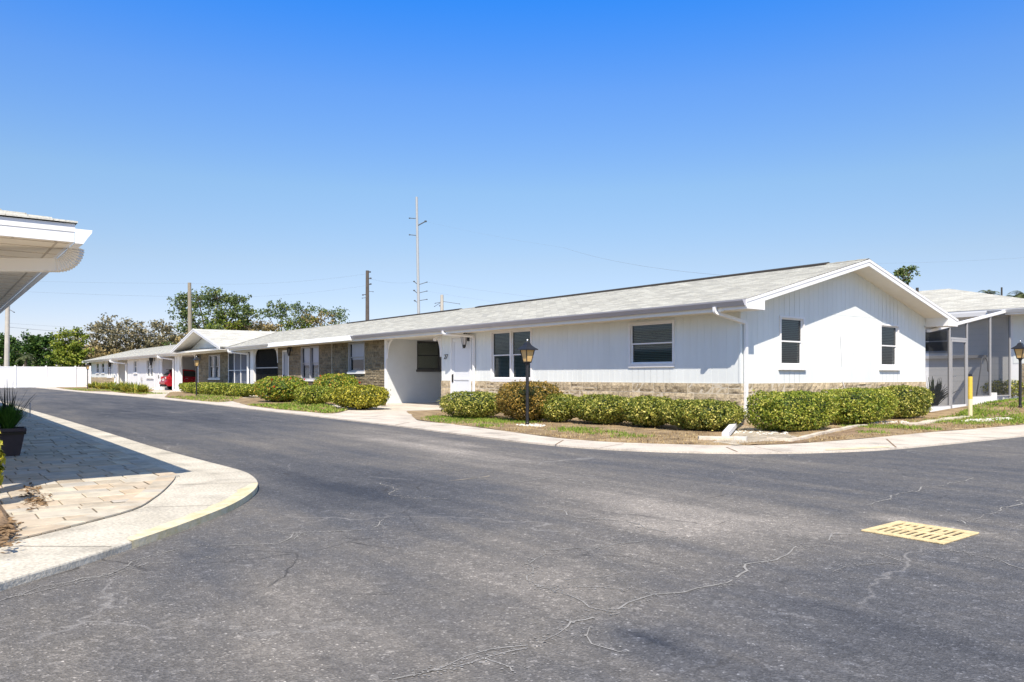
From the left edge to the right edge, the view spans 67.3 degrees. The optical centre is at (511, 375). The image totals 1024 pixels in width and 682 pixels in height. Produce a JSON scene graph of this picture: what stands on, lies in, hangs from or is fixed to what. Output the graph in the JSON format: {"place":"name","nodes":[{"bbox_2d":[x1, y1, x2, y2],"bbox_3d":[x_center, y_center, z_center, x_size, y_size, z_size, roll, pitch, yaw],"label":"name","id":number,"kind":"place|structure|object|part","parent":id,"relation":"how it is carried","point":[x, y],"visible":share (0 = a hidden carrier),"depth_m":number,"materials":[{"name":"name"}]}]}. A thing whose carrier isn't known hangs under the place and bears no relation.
{"place":"outdoors","nodes":[
{"label":"outdoors","id":0,"kind":"place"},
{"bbox_2d":[0,406,179,545],"bbox_3d":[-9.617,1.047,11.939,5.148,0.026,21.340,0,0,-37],"label":"patio","id":1,"kind":"structure","parent":0,"point":[65,476],"depth_m":7.61,"materials":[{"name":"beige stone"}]},
{"bbox_2d":[0,504,15,541],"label":"mulch bed","id":2,"kind":"object","parent":1,"relation":"on","point":[3,519],"visible":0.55,"depth_m":5.26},
{"bbox_2d":[0,432,5,492],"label":"yellow shrub","id":3,"kind":"object","parent":2,"relation":"on","point":[2,458],"visible":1,"depth_m":6.15,"materials":[{"name":"plant"}]},
{"bbox_2d":[0,426,26,455],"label":"planter","id":4,"kind":"object","parent":1,"relation":"on","point":[12,439],"visible":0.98,"depth_m":9.91,"materials":[{"name":"black plastic"}]},
{"bbox_2d":[0,402,33,428],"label":"fern","id":5,"kind":"object","parent":4,"relation":"in","point":[9,418],"visible":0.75,"depth_m":9.95,"materials":[{"name":"green plant"}]},
{"bbox_2d":[0,388,36,427],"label":"spike plant","id":6,"kind":"object","parent":4,"relation":"in","point":[13,400],"visible":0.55,"depth_m":10.03,"materials":[{"name":"green plant"}]},
{"bbox_2d":[0,478,52,552],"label":"leaf litter","id":7,"kind":"object","parent":1,"relation":"on","point":[9,525],"visible":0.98,"depth_m":5.33,"materials":[{"name":"brown plant"}]},
{"bbox_2d":[56,387,153,393],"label":"lawn","id":8,"kind":"structure","parent":0,"point":[95,389],"depth_m":58.24,"materials":[{"name":"plant"}]},
{"bbox_2d":[86,363,89,388],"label":"lamp post","id":9,"kind":"object","parent":8,"relation":"on","point":[87,366],"visible":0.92,"depth_m":60.06,"materials":[{"name":"black metal"}]},
{"bbox_2d":[86,381,98,387],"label":"lily clump","id":10,"kind":"object","parent":8,"relation":"on","point":[91,385],"visible":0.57,"depth_m":64.47,"materials":[{"name":"green plant"}]},
{"bbox_2d":[95,381,105,388],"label":"lily clump","id":11,"kind":"object","parent":8,"relation":"on","point":[100,385],"visible":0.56,"depth_m":59.90,"materials":[{"name":"green plant"}]},
{"bbox_2d":[103,381,114,389],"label":"lily clump","id":12,"kind":"object","parent":8,"relation":"on","point":[106,385],"visible":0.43,"depth_m":57.10,"materials":[{"name":"green plant"}]},
{"bbox_2d":[109,380,124,390],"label":"lily clump","id":13,"kind":"object","parent":8,"relation":"on","point":[114,387],"visible":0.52,"depth_m":52.28,"materials":[{"name":"green plant"}]},
{"bbox_2d":[117,382,144,391],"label":"lily clump","id":14,"kind":"object","parent":8,"relation":"on","point":[125,387],"visible":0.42,"depth_m":48.25,"materials":[{"name":"green plant"}]},
{"bbox_2d":[127,383,155,392],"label":"lily clump","id":15,"kind":"object","parent":8,"relation":"on","point":[141,388],"visible":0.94,"depth_m":46.50,"materials":[{"name":"green plant"}]},
{"bbox_2d":[0,401,257,590],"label":"pavement","id":16,"kind":"structure","parent":0,"point":[26,560],"depth_m":5.74,"materials":[{"name":"concrete"}]},
{"bbox_2d":[0,209,91,312],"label":"roof overhang","id":17,"kind":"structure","parent":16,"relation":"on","point":[32,247],"depth_m":6.65,"materials":[{"name":"white paint"}]},
{"bbox_2d":[127,483,257,548],"bbox_3d":[-2.403,1.074,6.207,0.242,0.052,2.651,0,0,0],"label":"kerb paint","id":18,"kind":"object","parent":16,"relation":"on","point":[241,496],"visible":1,"depth_m":5.68,"materials":[{"name":"paint"}]},
{"bbox_2d":[159,369,195,389],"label":"parked car","id":19,"kind":"object","parent":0,"point":[188,375],"visible":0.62,"depth_m":56.42,"materials":[{"name":"red metal"}]},
{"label":"side window","id":20,"kind":"part","parent":19,"relation":"part of","materials":[{"name":"black glass"}]},
{"bbox_2d":[165,392,242,401],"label":"lawn","id":21,"kind":"structure","parent":0,"point":[181,394],"depth_m":40.45,"materials":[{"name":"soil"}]},
{"bbox_2d":[193,356,199,395],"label":"lamp post","id":22,"kind":"object","parent":21,"relation":"on","point":[196,361],"visible":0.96,"depth_m":40.03,"materials":[{"name":"black metal"}]},
{"bbox_2d":[176,382,254,395],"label":"hedge","id":23,"kind":"object","parent":21,"relation":"on","point":[235,389],"visible":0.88,"depth_m":40.27,"materials":[{"name":"green plant"}]},
{"bbox_2d":[228,398,348,412],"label":"lawn","id":24,"kind":"structure","parent":0,"point":[245,401],"depth_m":31.06,"materials":[{"name":"soil"}]},
{"bbox_2d":[253,376,308,401],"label":"flowering bush","id":25,"kind":"object","parent":24,"relation":"on","point":[277,388],"visible":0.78,"depth_m":30.22,"materials":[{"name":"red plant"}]},
{"bbox_2d":[293,385,334,403],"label":"bush","id":26,"kind":"object","parent":24,"relation":"on","point":[312,394],"visible":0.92,"depth_m":27.54,"materials":[{"name":"green plant"}]},
{"bbox_2d":[312,373,359,400],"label":"flowering bush","id":27,"kind":"object","parent":24,"relation":"on","point":[333,380],"visible":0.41,"depth_m":30.41,"materials":[{"name":"green plant"}]},
{"bbox_2d":[330,384,391,408],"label":"bush","id":28,"kind":"object","parent":24,"relation":"on","point":[360,396],"visible":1,"depth_m":23.94,"materials":[{"name":"green plant"}]},
{"bbox_2d":[0,388,1023,681],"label":"road","id":29,"kind":"structure","parent":0,"point":[336,550],"depth_m":4.36,"materials":[{"name":"grey asphalt"}]},
{"bbox_2d":[0,366,90,387],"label":"vinyl fence","id":30,"kind":"object","parent":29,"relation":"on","point":[24,377],"visible":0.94,"depth_m":69.14,"materials":[{"name":"white plastic"}]},
{"bbox_2d":[388,402,439,406],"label":"carport slab","id":31,"kind":"structure","parent":29,"relation":"on","point":[432,404],"depth_m":28.39,"materials":[{"name":"concrete"}]},
{"bbox_2d":[82,258,958,435],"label":"row house","id":32,"kind":"structure","parent":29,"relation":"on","point":[816,327],"depth_m":20.64,"materials":[{"name":"white paint"}]},
{"bbox_2d":[96,363,98,373],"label":"window","id":33,"kind":"structure","parent":32,"relation":"in","point":[97,364],"depth_m":79.75,"materials":[{"name":"white paint"}]},
{"bbox_2d":[101,362,104,373],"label":"window","id":34,"kind":"structure","parent":32,"relation":"in","point":[102,364],"depth_m":77.13,"materials":[{"name":"white glass"}]},
{"bbox_2d":[107,362,111,377],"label":"window","id":35,"kind":"structure","parent":32,"relation":"in","point":[109,369],"depth_m":74.28,"materials":[{"name":"white paint"}]},
{"bbox_2d":[114,363,115,381],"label":"door","id":36,"kind":"structure","parent":32,"relation":"in","point":[114,363],"depth_m":71.88,"materials":[{"name":"white paint"}]},
{"bbox_2d":[133,360,136,373],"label":"window","id":37,"kind":"structure","parent":32,"relation":"in","point":[134,361],"depth_m":65.26,"materials":[{"name":"white glass"}]},
{"bbox_2d":[146,359,153,378],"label":"window","id":38,"kind":"structure","parent":32,"relation":"in","point":[149,368],"depth_m":61.40,"materials":[{"name":"white paint"}]},
{"bbox_2d":[158,359,160,389],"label":"door","id":39,"kind":"structure","parent":32,"relation":"in","point":[159,360],"depth_m":58.24,"materials":[{"name":"white paint"}]},
{"bbox_2d":[197,365,198,382],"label":"door","id":40,"kind":"structure","parent":32,"relation":"in","point":[198,365],"depth_m":50.00,"materials":[{"name":"white paint"}]},
{"bbox_2d":[208,355,219,379],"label":"window","id":41,"kind":"structure","parent":32,"relation":"in","point":[214,360],"depth_m":47.75,"materials":[{"name":"glass"}]},
{"bbox_2d":[282,350,288,376],"bbox_3d":[-11.040,-0.085,37.719,0.165,2.310,0.840,0,0,-37],"label":"door","id":42,"kind":"structure","parent":32,"relation":"in","point":[285,358],"depth_m":37.81,"materials":[{"name":"white paint"}]},
{"bbox_2d":[301,346,318,380],"bbox_3d":[-9.119,-0.535,35.393,0.485,1.590,2.150,0,0,-37],"label":"window","id":43,"kind":"structure","parent":32,"relation":"in","point":[309,355],"depth_m":35.39,"materials":[{"name":"glass"}]},
{"bbox_2d":[347,342,364,373],"bbox_3d":[-6.214,-0.715,31.578,0.485,1.290,1.560,0,0,-37],"label":"window","id":44,"kind":"structure","parent":32,"relation":"in","point":[356,350],"depth_m":31.70,"materials":[{"name":"glass"}]},
{"bbox_2d":[416,341,441,371],"bbox_3d":[-3.407,-0.755,30.667,1.150,1.210,0.470,0,0,-37],"label":"window","id":45,"kind":"structure","parent":32,"relation":"in","point":[428,352],"depth_m":30.72,"materials":[{"name":"grey glass"}]},
{"bbox_2d":[450,336,471,398],"bbox_3d":[-1.646,-0.125,25.378,0.165,2.390,1.220,0,0,-37],"label":"door","id":46,"kind":"structure","parent":32,"relation":"in","point":[460,357],"depth_m":25.42,"materials":[{"name":"white paint"}]},
{"bbox_2d":[490,328,531,381],"bbox_3d":[0.115,-0.600,23.307,0.432,1.580,2.050,0,0,-37],"label":"window","id":47,"kind":"structure","parent":32,"relation":"in","point":[506,363],"depth_m":23.56,"materials":[{"name":"glass"}]},
{"bbox_2d":[628,319,674,367],"bbox_3d":[3.532,-0.760,18.819,0.432,1.120,1.470,0,0,-37],"label":"window","id":48,"kind":"structure","parent":32,"relation":"in","point":[650,343],"depth_m":18.89,"materials":[{"name":"glass"}]},
{"bbox_2d":[778,315,806,369],"bbox_3d":[6.378,-0.750,17.954,1.060,1.240,0.470,0,0,-37],"label":"window","id":49,"kind":"structure","parent":32,"relation":"in","point":[791,328],"depth_m":18.03,"materials":[{"name":"white paint"}]},
{"bbox_2d":[879,324,900,369],"bbox_3d":[9.979,-0.755,20.695,1.070,1.230,0.470,0,0,-37],"label":"window","id":50,"kind":"structure","parent":32,"relation":"in","point":[889,333],"depth_m":20.80,"materials":[{"name":"white paint"}]},
{"bbox_2d":[861,520,978,544],"bbox_3d":[2.857,1.095,5.389,0.570,0.015,0.561,0,0,-37],"label":"storm drain","id":51,"kind":"object","parent":29,"relation":"on","point":[924,532],"visible":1,"depth_m":5.37,"materials":[{"name":"yellow metal"}]},
{"bbox_2d":[927,311,1010,411],"bbox_3d":[13.088,-0.526,24.844,5.725,3.252,3.520,0,0,-37],"label":"screen porch","id":52,"kind":"object","parent":29,"relation":"on","point":[979,350],"visible":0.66,"depth_m":23.51,"materials":[{"name":"metal"}]},
{"bbox_2d":[951,340,966,407],"bbox_3d":[13.330,0.005,22.921,1.020,2.130,0.113,0,0,-37],"label":"door","id":53,"kind":"structure","parent":52,"relation":"in","point":[958,347],"depth_m":22.97,"materials":[{"name":"metal"}]},
{"bbox_2d":[916,287,1023,399],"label":"hip roof house","id":54,"kind":"structure","parent":29,"relation":"on","point":[960,305],"depth_m":26.30,"materials":[{"name":"paint"}]},
{"bbox_2d":[925,329,942,352],"bbox_3d":[15.211,-1.225,27.541,0.430,0.850,1.000,0,0,-37],"label":"window","id":55,"kind":"structure","parent":54,"relation":"in","point":[926,333],"depth_m":28.01,"materials":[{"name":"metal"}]},
{"bbox_2d":[0,0,1023,366],"label":"sky","id":56,"kind":"structure","parent":0,"point":[234,146],"materials":[{"name":"blue"}]},
{"bbox_2d":[32,387,1023,453],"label":"pavement","id":57,"kind":"structure","parent":0,"point":[397,415],"depth_m":13.57,"materials":[{"name":"concrete"}]},
{"bbox_2d":[826,446,889,449],"bbox_3d":[5.136,1.070,11.364,1.436,0.001,0.212,0,0,-22],"label":"kerb paint","id":58,"kind":"object","parent":57,"relation":"on","point":[858,448],"visible":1,"depth_m":11.29,"materials":[{"name":"beige paint"}]},
{"bbox_2d":[65,388,1023,444],"bbox_3d":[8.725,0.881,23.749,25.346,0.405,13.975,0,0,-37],"label":"lawn","id":59,"kind":"structure","parent":0,"point":[418,415],"depth_m":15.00,"materials":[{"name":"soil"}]},
{"bbox_2d":[437,391,500,417],"bbox_3d":[-0.948,0.723,19.189,1.553,0.716,2.055,0,0,-37],"label":"bush","id":60,"kind":"object","parent":59,"relation":"on","point":[477,404],"visible":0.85,"depth_m":18.69,"materials":[{"name":"green plant"}]},
{"bbox_2d":[495,379,562,420],"bbox_3d":[0.381,0.575,17.854,1.507,1.006,1.696,0,0,-37],"label":"bush","id":61,"kind":"object","parent":59,"relation":"on","point":[511,401],"visible":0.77,"depth_m":17.44,"materials":[{"name":"plant"}]},
{"bbox_2d":[64,388,1023,444],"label":"dry grass","id":62,"kind":"structure","parent":59,"relation":"on","point":[816,437],"depth_m":15.26,"materials":[{"name":"brown plant"}]},
{"bbox_2d":[535,391,576,421],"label":"bush","id":63,"kind":"object","parent":59,"relation":"on","point":[557,408],"visible":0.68,"depth_m":17.09,"materials":[{"name":"green plant"}]},
{"bbox_2d":[568,393,627,423],"bbox_3d":[1.981,0.722,16.666,1.330,0.713,1.602,0,0,-37],"label":"bush","id":64,"kind":"object","parent":59,"relation":"on","point":[600,409],"visible":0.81,"depth_m":16.29,"materials":[{"name":"green plant"}]},
{"bbox_2d":[618,395,675,426],"bbox_3d":[2.826,0.737,15.837,1.124,0.682,1.317,0,0,-37],"label":"bush","id":65,"kind":"object","parent":59,"relation":"on","point":[642,410],"visible":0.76,"depth_m":15.53,"materials":[{"name":"green plant"}]},
{"bbox_2d":[658,398,747,430],"bbox_3d":[3.631,0.754,14.719,1.323,0.651,1.719,0,0,-37],"label":"bush","id":66,"kind":"object","parent":59,"relation":"on","point":[706,414],"visible":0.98,"depth_m":14.30,"materials":[{"name":"green plant"}]},
{"bbox_2d":[713,426,795,444],"bbox_3d":[4.550,1.050,13.912,1.514,0.038,4.761,0,0,22],"label":"sand patch","id":67,"kind":"object","parent":59,"relation":"on","point":[751,437],"visible":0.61,"depth_m":13.28,"materials":[{"name":"beige sand"}]},
{"bbox_2d":[698,436,733,439],"bbox_3d":[3.350,1.020,12.505,0.633,0.060,0.201,0,0,11],"label":"splash slab","id":68,"kind":"object","parent":67,"relation":"on","point":[716,437],"depth_m":12.43,"materials":[{"name":"beige concrete"}]},
{"bbox_2d":[733,436,746,440],"bbox_3d":[3.677,1.015,12.381,0.204,0.070,0.152,0,0,23],"label":"brick","id":69,"kind":"object","parent":67,"relation":"on","point":[742,438],"visible":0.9,"depth_m":12.32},
{"bbox_2d":[516,417,1010,434],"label":"pebbles","id":70,"kind":"object","parent":59,"relation":"on","point":[734,431],"visible":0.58,"depth_m":16.39,"materials":[{"name":"beige gravel"}]},
{"bbox_2d":[517,339,537,424],"bbox_3d":[0.327,0.142,16.391,0.332,1.855,0.332,0,0,-37],"label":"lamp post","id":71,"kind":"object","parent":70,"relation":"on","point":[527,349],"visible":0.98,"depth_m":16.36,"materials":[{"name":"black metal"}]},
{"bbox_2d":[745,389,840,430],"bbox_3d":[5.403,0.668,14.776,2.219,0.824,1.101,0,0,-37],"label":"hedge bush","id":72,"kind":"object","parent":59,"relation":"on","point":[797,410],"visible":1,"depth_m":14.34,"materials":[{"name":"green plant"}]},
{"bbox_2d":[767,424,866,441],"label":"edging kerb","id":73,"kind":"structure","parent":59,"relation":"on","point":[815,434],"depth_m":13.30,"materials":[{"name":"beige concrete"}]},
{"bbox_2d":[749,423,889,444],"bbox_3d":[6.065,1.051,14.167,0.873,0.040,6.811,0,0,39],"label":"mulch bed","id":74,"kind":"object","parent":59,"relation":"on","point":[851,431],"visible":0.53,"depth_m":14.01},
{"bbox_2d":[816,387,898,423],"bbox_3d":[7.546,0.655,16.857,2.524,0.831,1.102,0,0,-37],"label":"hedge bush","id":75,"kind":"object","parent":59,"relation":"on","point":[866,405],"visible":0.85,"depth_m":16.42,"materials":[{"name":"green plant"}]},
{"bbox_2d":[874,384,934,417],"bbox_3d":[9.649,0.626,18.974,1.882,0.865,1.050,0,0,-37],"label":"hedge bush","id":76,"kind":"object","parent":59,"relation":"on","point":[914,401],"visible":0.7,"depth_m":18.59,"materials":[{"name":"green plant"}]},
{"bbox_2d":[903,416,967,424],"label":"edging kerb","id":77,"kind":"structure","parent":59,"relation":"on","point":[927,421],"depth_m":17.07,"materials":[{"name":"beige concrete"}]},
{"bbox_2d":[968,374,972,415],"bbox_3d":[11.456,0.510,19.232,0.101,1.100,0.104,0,0,-37],"label":"marker post","id":78,"kind":"object","parent":59,"relation":"on","point":[970,394],"visible":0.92,"depth_m":19.19,"materials":[{"name":"yellow paint"}]},
{"bbox_2d":[1011,340,1023,407],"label":"lamp post","id":79,"kind":"object","parent":59,"relation":"on","point":[1018,348],"visible":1,"depth_m":20.87,"materials":[{"name":"black metal"}]},
{"bbox_2d":[1011,380,1023,397],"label":"bush","id":80,"kind":"object","parent":59,"relation":"on","point":[1014,387],"visible":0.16,"depth_m":25.30,"materials":[{"name":"green plant"}]},
{"label":"ground","id":81,"kind":"structure","parent":0,"visible":0},
{"bbox_2d":[4,303,14,365],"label":"utility pole","id":82,"kind":"object","parent":81,"relation":"on","point":[7,341],"visible":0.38,"depth_m":71.86,"materials":[{"name":"grey"}]},
{"bbox_2d":[0,332,23,365],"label":"dark tree","id":83,"kind":"object","parent":81,"relation":"on","point":[14,344],"visible":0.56,"depth_m":95.28,"materials":[{"name":"green plant"}]},
{"bbox_2d":[15,353,37,366],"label":"palm","id":84,"kind":"object","parent":81,"relation":"on","point":[24,358],"visible":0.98,"depth_m":85.82,"materials":[{"name":"green plant"}]},
{"bbox_2d":[0,353,60,366],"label":"brush tree","id":85,"kind":"object","parent":81,"relation":"on","point":[20,364],"visible":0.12,"depth_m":97.14,"materials":[{"name":"green plant"}]},
{"bbox_2d":[10,329,58,366],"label":"dark tree","id":86,"kind":"object","parent":81,"relation":"on","point":[38,347],"visible":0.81,"depth_m":91.32,"materials":[{"name":"green plant"}]},
{"bbox_2d":[44,326,94,366],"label":"lime tree","id":87,"kind":"object","parent":81,"relation":"on","point":[64,350],"visible":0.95,"depth_m":89.52,"materials":[{"name":"green plant"}]},
{"bbox_2d":[73,343,119,366],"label":"brush tree","id":88,"kind":"object","parent":81,"relation":"on","point":[96,355],"visible":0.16,"depth_m":93.98,"materials":[{"name":"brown plant"}]},
{"bbox_2d":[71,313,173,366],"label":"oak tree","id":89,"kind":"object","parent":81,"relation":"on","point":[112,341],"visible":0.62,"depth_m":99.63,"materials":[{"name":"green plant"}]},
{"bbox_2d":[142,318,179,346],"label":"oak tree","id":90,"kind":"object","parent":81,"relation":"on","point":[168,329],"visible":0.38,"depth_m":103.35,"materials":[{"name":"green plant"}]},
{"bbox_2d":[122,323,223,350],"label":"brush tree","id":91,"kind":"object","parent":81,"relation":"on","point":[181,336],"visible":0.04,"depth_m":99.15,"materials":[{"name":"green plant"}]},
{"bbox_2d":[185,283,199,334],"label":"utility pole","id":92,"kind":"object","parent":81,"relation":"on","point":[189,309],"visible":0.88,"depth_m":93.81,"materials":[{"name":"brown wood"}]},
{"bbox_2d":[12,327,176,334],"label":"power line","id":93,"kind":"object","parent":92,"relation":"attached to","point":[92,333],"visible":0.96,"depth_m":80.99,"materials":[{"name":"silver metal"}]},
{"bbox_2d":[165,286,265,337],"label":"oak tree","id":94,"kind":"object","parent":81,"relation":"on","point":[232,313],"visible":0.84,"depth_m":107.40,"materials":[{"name":"green plant"}]},
{"bbox_2d":[245,320,282,331],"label":"oak tree","id":95,"kind":"object","parent":81,"relation":"on","point":[268,326],"visible":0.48,"depth_m":111.68,"materials":[{"name":"green plant"}]},
{"bbox_2d":[256,298,349,331],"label":"oak tree","id":96,"kind":"object","parent":81,"relation":"on","point":[301,321],"visible":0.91,"depth_m":115.03,"materials":[{"name":"green plant"}]},
{"bbox_2d":[362,270,373,319],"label":"utility pole","id":97,"kind":"object","parent":81,"relation":"on","point":[367,296],"visible":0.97,"depth_m":91.82,"materials":[{"name":"grey"}]},
{"bbox_2d":[409,197,427,313],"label":"transmission pole","id":98,"kind":"object","parent":81,"relation":"on","point":[418,292],"visible":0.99,"depth_m":159.79,"materials":[{"name":"grey metal"}]},
{"bbox_2d":[434,295,459,310],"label":"utility pole","id":99,"kind":"object","parent":81,"relation":"on","point":[441,303],"visible":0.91,"depth_m":94.89,"materials":[{"name":"grey wood"}]},
{"bbox_2d":[893,265,920,284],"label":"broadleaf tree","id":100,"kind":"object","parent":81,"relation":"on","point":[900,272],"visible":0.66,"depth_m":61.80,"materials":[{"name":"green plant"}]},
{"bbox_2d":[978,290,1000,295],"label":"palm","id":101,"kind":"object","parent":81,"relation":"on","point":[988,292],"visible":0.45,"depth_m":79.79,"materials":[{"name":"green plant"}]},
{"bbox_2d":[1008,291,1023,297],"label":"palm","id":102,"kind":"object","parent":81,"relation":"on","point":[1020,295],"visible":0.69,"depth_m":66.03,"materials":[{"name":"green plant"}]}
]}

